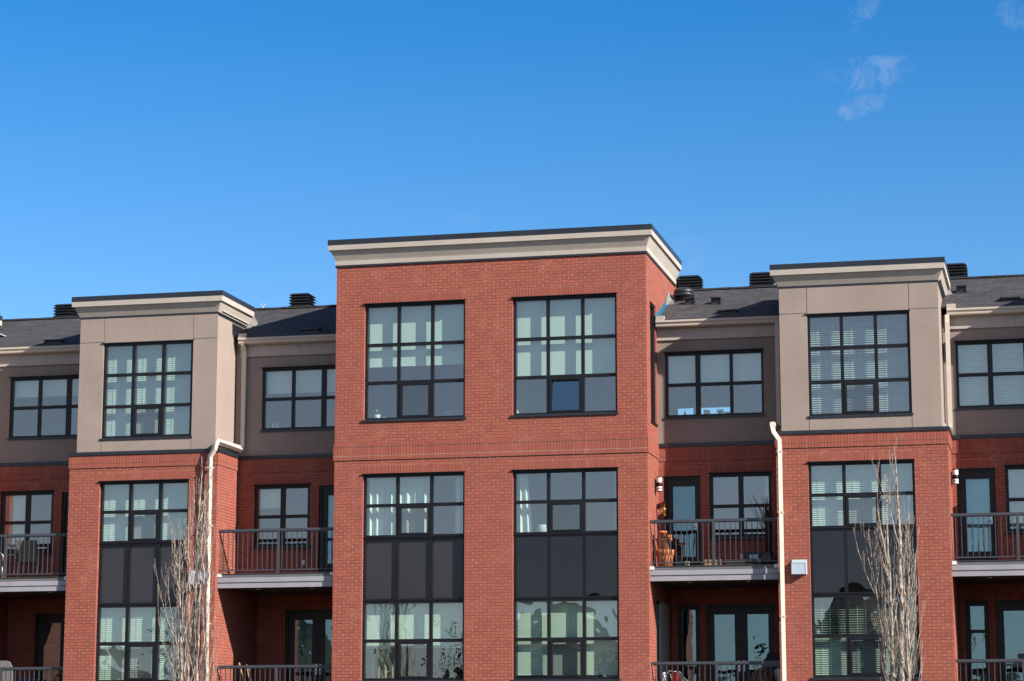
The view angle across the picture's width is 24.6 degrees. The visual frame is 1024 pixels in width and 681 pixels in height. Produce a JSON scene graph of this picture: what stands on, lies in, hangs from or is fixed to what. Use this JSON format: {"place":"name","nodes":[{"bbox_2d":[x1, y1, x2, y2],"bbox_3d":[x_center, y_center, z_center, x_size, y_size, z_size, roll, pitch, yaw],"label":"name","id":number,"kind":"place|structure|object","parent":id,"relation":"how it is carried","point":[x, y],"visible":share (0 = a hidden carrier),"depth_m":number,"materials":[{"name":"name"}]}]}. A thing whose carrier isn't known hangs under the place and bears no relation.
{"place":"outdoors","nodes":[
{"label":"outdoors","id":0,"kind":"place"},
{"bbox_2d":[154,455,218,680],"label":"columnar aspen tree","id":1,"kind":"object","parent":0,"point":[192,671],"visible":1,"depth_m":45.41,"materials":[{"name":"brown plant"}]},
{"bbox_2d":[0,224,1023,680],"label":"apartment building","id":2,"kind":"structure","parent":0,"point":[562,376],"depth_m":52.34,"materials":[{"name":"red brick"}]},
{"bbox_2d":[0,661,12,680],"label":"moulded chair","id":3,"kind":"object","parent":2,"relation":"on","point":[5,663],"visible":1,"depth_m":54.18,"materials":[{"name":"grey plastic"}]},
{"bbox_2d":[1,553,15,576],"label":"patio chair","id":4,"kind":"object","parent":2,"relation":"on","point":[2,562],"visible":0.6,"depth_m":55.14,"materials":[{"name":"silver metal"}]},
{"bbox_2d":[0,490,54,553],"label":"window","id":5,"kind":"structure","parent":2,"relation":"in","point":[20,512],"depth_m":55.75,"materials":[{"name":"black metal"}]},
{"bbox_2d":[16,540,43,576],"bbox_3d":[-11.267,5.130,54.911,0.544,0.915,0.593,-1,-10,5],"label":"patio chair","id":6,"kind":"object","parent":2,"relation":"on","point":[27,551],"visible":0.77,"depth_m":54.76,"materials":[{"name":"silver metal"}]},
{"bbox_2d":[16,679,45,680],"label":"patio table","id":7,"kind":"object","parent":2,"relation":"on","point":[30,680],"visible":0.78,"depth_m":54.16,"materials":[{"name":"teal"}]},
{"bbox_2d":[7,374,78,439],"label":"window","id":8,"kind":"structure","parent":2,"relation":"in","point":[40,387],"depth_m":56.08,"materials":[{"name":"black metal"}]},
{"bbox_2d":[34,613,64,680],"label":"door","id":9,"kind":"structure","parent":2,"relation":"in","point":[41,619],"depth_m":56.65,"materials":[{"name":"black metal"}]},
{"bbox_2d":[61,492,68,576],"bbox_3d":[-10.220,4.607,55.307,0.772,2.088,0.199,-2,-10,13],"label":"door","id":10,"kind":"structure","parent":2,"relation":"in","point":[65,494],"depth_m":55.40,"materials":[{"name":"black metal"}]},
{"bbox_2d":[95,604,185,680],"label":"window","id":11,"kind":"structure","parent":2,"relation":"in","point":[120,659],"depth_m":53.23,"materials":[{"name":"black metal"}]},
{"bbox_2d":[98,479,188,542],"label":"window","id":12,"kind":"structure","parent":2,"relation":"in","point":[121,523],"depth_m":53.70,"materials":[{"name":"grey glass"}]},
{"bbox_2d":[99,340,192,440],"bbox_3d":[-8.352,1.170,54.157,2.251,2.260,0.290,-2,-10,13],"label":"window","id":13,"kind":"structure","parent":2,"relation":"in","point":[140,420],"depth_m":54.24,"materials":[{"name":"glass"}]},
{"bbox_2d":[251,483,310,548],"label":"window","id":14,"kind":"structure","parent":2,"relation":"in","point":[271,495],"depth_m":54.26,"materials":[{"name":"black metal"}]},
{"bbox_2d":[260,365,335,431],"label":"window","id":15,"kind":"structure","parent":2,"relation":"in","point":[312,378],"depth_m":54.66,"materials":[{"name":"grey glass"}]},
{"bbox_2d":[285,610,331,680],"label":"door","id":16,"kind":"structure","parent":2,"relation":"in","point":[318,617],"depth_m":55.15,"materials":[{"name":"black metal"}]},
{"bbox_2d":[319,485,333,571],"bbox_3d":[-4.044,4.359,53.874,0.772,2.088,0.199,-2,-10,13],"label":"door","id":17,"kind":"structure","parent":2,"relation":"in","point":[326,491],"depth_m":53.99,"materials":[{"name":"black metal"}]},
{"bbox_2d":[373,409,380,417],"bbox_3d":[-3.033,1.658,52.875,0.190,0.270,0.209,1,-10,-4],"label":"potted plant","id":18,"kind":"object","parent":2,"relation":"on","point":[376,415],"visible":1,"depth_m":52.81,"materials":[{"name":"white plant"}]},
{"bbox_2d":[362,471,464,537],"bbox_3d":[-2.151,3.687,52.159,2.380,1.488,0.384,-2,-10,13],"label":"window","id":19,"kind":"structure","parent":2,"relation":"in","point":[398,507],"depth_m":52.31,"materials":[{"name":"black metal"}]},
{"bbox_2d":[362,600,464,680],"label":"window","id":20,"kind":"structure","parent":2,"relation":"in","point":[392,626],"depth_m":51.80,"materials":[{"name":"grey glass"}]},
{"bbox_2d":[362,299,465,421],"bbox_3d":[-2.151,0.481,52.712,2.400,2.696,0.383,-2,-10,13],"label":"window","id":21,"kind":"structure","parent":2,"relation":"in","point":[425,333],"depth_m":52.85,"materials":[{"name":"grey glass"}]},
{"bbox_2d":[535,525,546,531],"bbox_3d":[0.669,4.611,52.110,0.340,1.050,0.340,-2,-10,13],"label":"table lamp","id":22,"kind":"object","parent":2,"relation":"in","point":[541,528],"visible":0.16,"depth_m":52.06,"materials":[{"name":"white paint"}]},
{"bbox_2d":[511,292,618,417],"bbox_3d":[1.188,0.347,51.937,2.410,2.696,0.383,-2,-10,13],"label":"window","id":23,"kind":"structure","parent":2,"relation":"in","point":[564,342],"depth_m":52.04,"materials":[{"name":"glass"}]},
{"bbox_2d":[511,467,618,533],"bbox_3d":[1.188,3.553,51.384,2.390,1.488,0.384,-2,-10,13],"label":"window","id":24,"kind":"structure","parent":2,"relation":"in","point":[522,524],"depth_m":51.43,"materials":[{"name":"black metal"}]},
{"bbox_2d":[511,598,620,680],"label":"window","id":25,"kind":"structure","parent":2,"relation":"in","point":[569,639],"depth_m":50.96,"materials":[{"name":"glass"}]},
{"bbox_2d":[650,303,657,426],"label":"side window","id":26,"kind":"structure","parent":2,"relation":"in","point":[652,338],"depth_m":52.43,"materials":[{"name":"black metal"}]},
{"bbox_2d":[656,601,659,680],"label":"side window","id":27,"kind":"structure","parent":2,"relation":"in","point":[657,602],"depth_m":51.75,"materials":[{"name":"black metal"}]},
{"bbox_2d":[655,549,674,565],"bbox_3d":[3.330,4.747,51.160,0.438,0.390,0.438,-2,-10,13],"label":"flower pot","id":28,"kind":"object","parent":2,"relation":"on","point":[657,555],"visible":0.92,"depth_m":51.00,"materials":[{"name":"ceramic"}]},
{"bbox_2d":[655,538,671,548],"bbox_3d":[3.301,4.430,51.221,0.370,0.250,0.370,-2,-10,13],"label":"flower pot","id":29,"kind":"object","parent":28,"relation":"on","point":[660,543],"visible":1,"depth_m":51.09,"materials":[{"name":"orange ceramic"}]},
{"bbox_2d":[657,531,666,537],"bbox_3d":[3.272,4.229,51.242,0.210,0.149,0.210,-2,-10,13],"label":"flower pot","id":30,"kind":"object","parent":29,"relation":"on","point":[662,534],"visible":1,"depth_m":51.16,"materials":[{"name":"ceramic"}]},
{"bbox_2d":[675,552,682,565],"bbox_3d":[3.623,4.764,51.086,0.176,0.330,0.176,-2,-10,13],"label":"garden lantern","id":31,"kind":"object","parent":2,"relation":"on","point":[678,560],"visible":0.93,"depth_m":51.02,"materials":[{"name":"metal"}]},
{"bbox_2d":[663,475,700,565],"bbox_3d":[3.782,4.044,52.048,0.838,2.088,0.180,-2,-10,13],"label":"door","id":32,"kind":"structure","parent":2,"relation":"in","point":[670,482],"depth_m":52.12,"materials":[{"name":"black metal"}]},
{"bbox_2d":[677,605,699,680],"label":"window","id":33,"kind":"structure","parent":2,"relation":"in","point":[681,607],"depth_m":53.07,"materials":[{"name":"black metal"}]},
{"bbox_2d":[704,559,723,564],"bbox_3d":[4.366,4.814,50.848,0.390,0.150,0.260,-2,-10,13],"label":"planter box","id":34,"kind":"object","parent":2,"relation":"on","point":[719,563],"visible":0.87,"depth_m":50.74,"materials":[{"name":"brown wood"}]},
{"bbox_2d":[663,348,765,419],"bbox_3d":[4.513,0.985,52.388,2.266,1.511,0.343,-2,-10,13],"label":"window","id":35,"kind":"structure","parent":2,"relation":"in","point":[731,367],"depth_m":52.47,"materials":[{"name":"grey glass"}]},
{"bbox_2d":[726,559,747,564],"bbox_3d":[4.852,4.795,50.735,0.450,0.150,0.260,-2,-10,13],"label":"planter box","id":36,"kind":"object","parent":2,"relation":"on","point":[736,563],"visible":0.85,"depth_m":50.62,"materials":[{"name":"brown wood"}]},
{"bbox_2d":[708,471,773,539],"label":"window","id":37,"kind":"structure","parent":2,"relation":"in","point":[768,485],"depth_m":51.83,"materials":[{"name":"black metal"}]},
{"bbox_2d":[707,604,774,680],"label":"door","id":38,"kind":"structure","parent":2,"relation":"in","point":[740,611],"depth_m":52.86,"materials":[{"name":"black metal"}]},
{"bbox_2d":[750,667,775,680],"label":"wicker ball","id":39,"kind":"object","parent":2,"relation":"on","point":[761,671],"visible":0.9,"depth_m":50.12,"materials":[{"name":"brown wicker"}]},
{"bbox_2d":[762,653,779,670],"bbox_3d":[5.652,7.318,50.713,0.470,1.130,0.480,-2,-10,13],"label":"barbecue grill","id":40,"kind":"object","parent":2,"relation":"on","point":[773,657],"visible":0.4,"depth_m":50.61,"materials":[{"name":"black paint"}]},
{"bbox_2d":[774,668,779,680],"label":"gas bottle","id":41,"kind":"object","parent":2,"relation":"on","point":[778,674],"visible":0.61,"depth_m":50.22,"materials":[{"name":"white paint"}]},
{"bbox_2d":[807,311,912,418],"bbox_3d":[7.457,0.536,50.489,2.238,2.260,0.292,-2,-10,13],"label":"window","id":42,"kind":"structure","parent":2,"relation":"in","point":[875,381],"depth_m":50.52,"materials":[{"name":"glass"}]},
{"bbox_2d":[807,459,915,527],"bbox_3d":[7.428,3.265,49.922,2.281,1.418,0.345,-2,-10,13],"label":"window","id":43,"kind":"structure","parent":2,"relation":"in","point":[869,491],"depth_m":50.04,"materials":[{"name":"grey glass"}]},
{"bbox_2d":[811,593,921,679],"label":"window","id":44,"kind":"structure","parent":2,"relation":"in","point":[850,640],"depth_m":49.53,"materials":[{"name":"black metal"}]},
{"bbox_2d":[957,468,997,560],"bbox_3d":[10.009,3.796,50.613,0.838,2.088,0.199,-2,-10,13],"label":"door","id":45,"kind":"structure","parent":2,"relation":"in","point":[976,486],"depth_m":50.68,"materials":[{"name":"black metal"}]},
{"bbox_2d":[965,601,989,680],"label":"window","id":46,"kind":"structure","parent":2,"relation":"in","point":[968,603],"depth_m":51.64,"materials":[{"name":"black metal"}]},
{"bbox_2d":[954,338,1023,409],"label":"window","id":47,"kind":"structure","parent":2,"relation":"in","point":[1000,374],"depth_m":51.11,"materials":[{"name":"glass"}]},
{"bbox_2d":[996,600,1023,680],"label":"door","id":48,"kind":"structure","parent":2,"relation":"in","point":[1002,605],"depth_m":51.55,"materials":[{"name":"black metal"}]},
{"bbox_2d":[1003,464,1023,533],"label":"window","id":49,"kind":"structure","parent":2,"relation":"in","point":[1017,468],"depth_m":50.57,"materials":[{"name":"glass"}]},
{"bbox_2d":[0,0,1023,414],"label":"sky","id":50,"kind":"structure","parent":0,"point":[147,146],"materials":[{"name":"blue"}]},
{"bbox_2d":[664,670,680,680],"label":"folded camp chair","id":51,"kind":"object","parent":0,"point":[675,677],"visible":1,"depth_m":50.59,"materials":[{"name":"red fabric"}]},
{"bbox_2d":[676,671,687,680],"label":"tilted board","id":52,"kind":"object","parent":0,"point":[680,674],"visible":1,"depth_m":50.46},
{"bbox_2d":[745,551,762,563],"bbox_3d":[5.265,4.751,51.040,0.380,0.340,0.300,-2,-10,13],"label":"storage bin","id":53,"kind":"object","parent":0,"point":[748,555],"visible":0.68,"depth_m":50.92,"materials":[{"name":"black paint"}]},
{"bbox_2d":[761,552,776,563],"bbox_3d":[5.531,4.704,50.620,0.350,0.290,0.350,-2,-10,13],"label":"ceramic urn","id":54,"kind":"object","parent":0,"point":[770,556],"visible":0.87,"depth_m":50.49,"materials":[{"name":"black ceramic"}]},
{"bbox_2d":[749,495,772,551],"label":"dried reeds","id":55,"kind":"object","parent":54,"relation":"in","point":[768,514],"visible":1,"depth_m":50.74,"materials":[{"name":"brown plant"}]},
{"bbox_2d":[853,437,926,680],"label":"columnar aspen tree","id":56,"kind":"object","parent":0,"point":[901,646],"visible":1,"depth_m":42.36,"materials":[{"name":"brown plant"}]}
]}

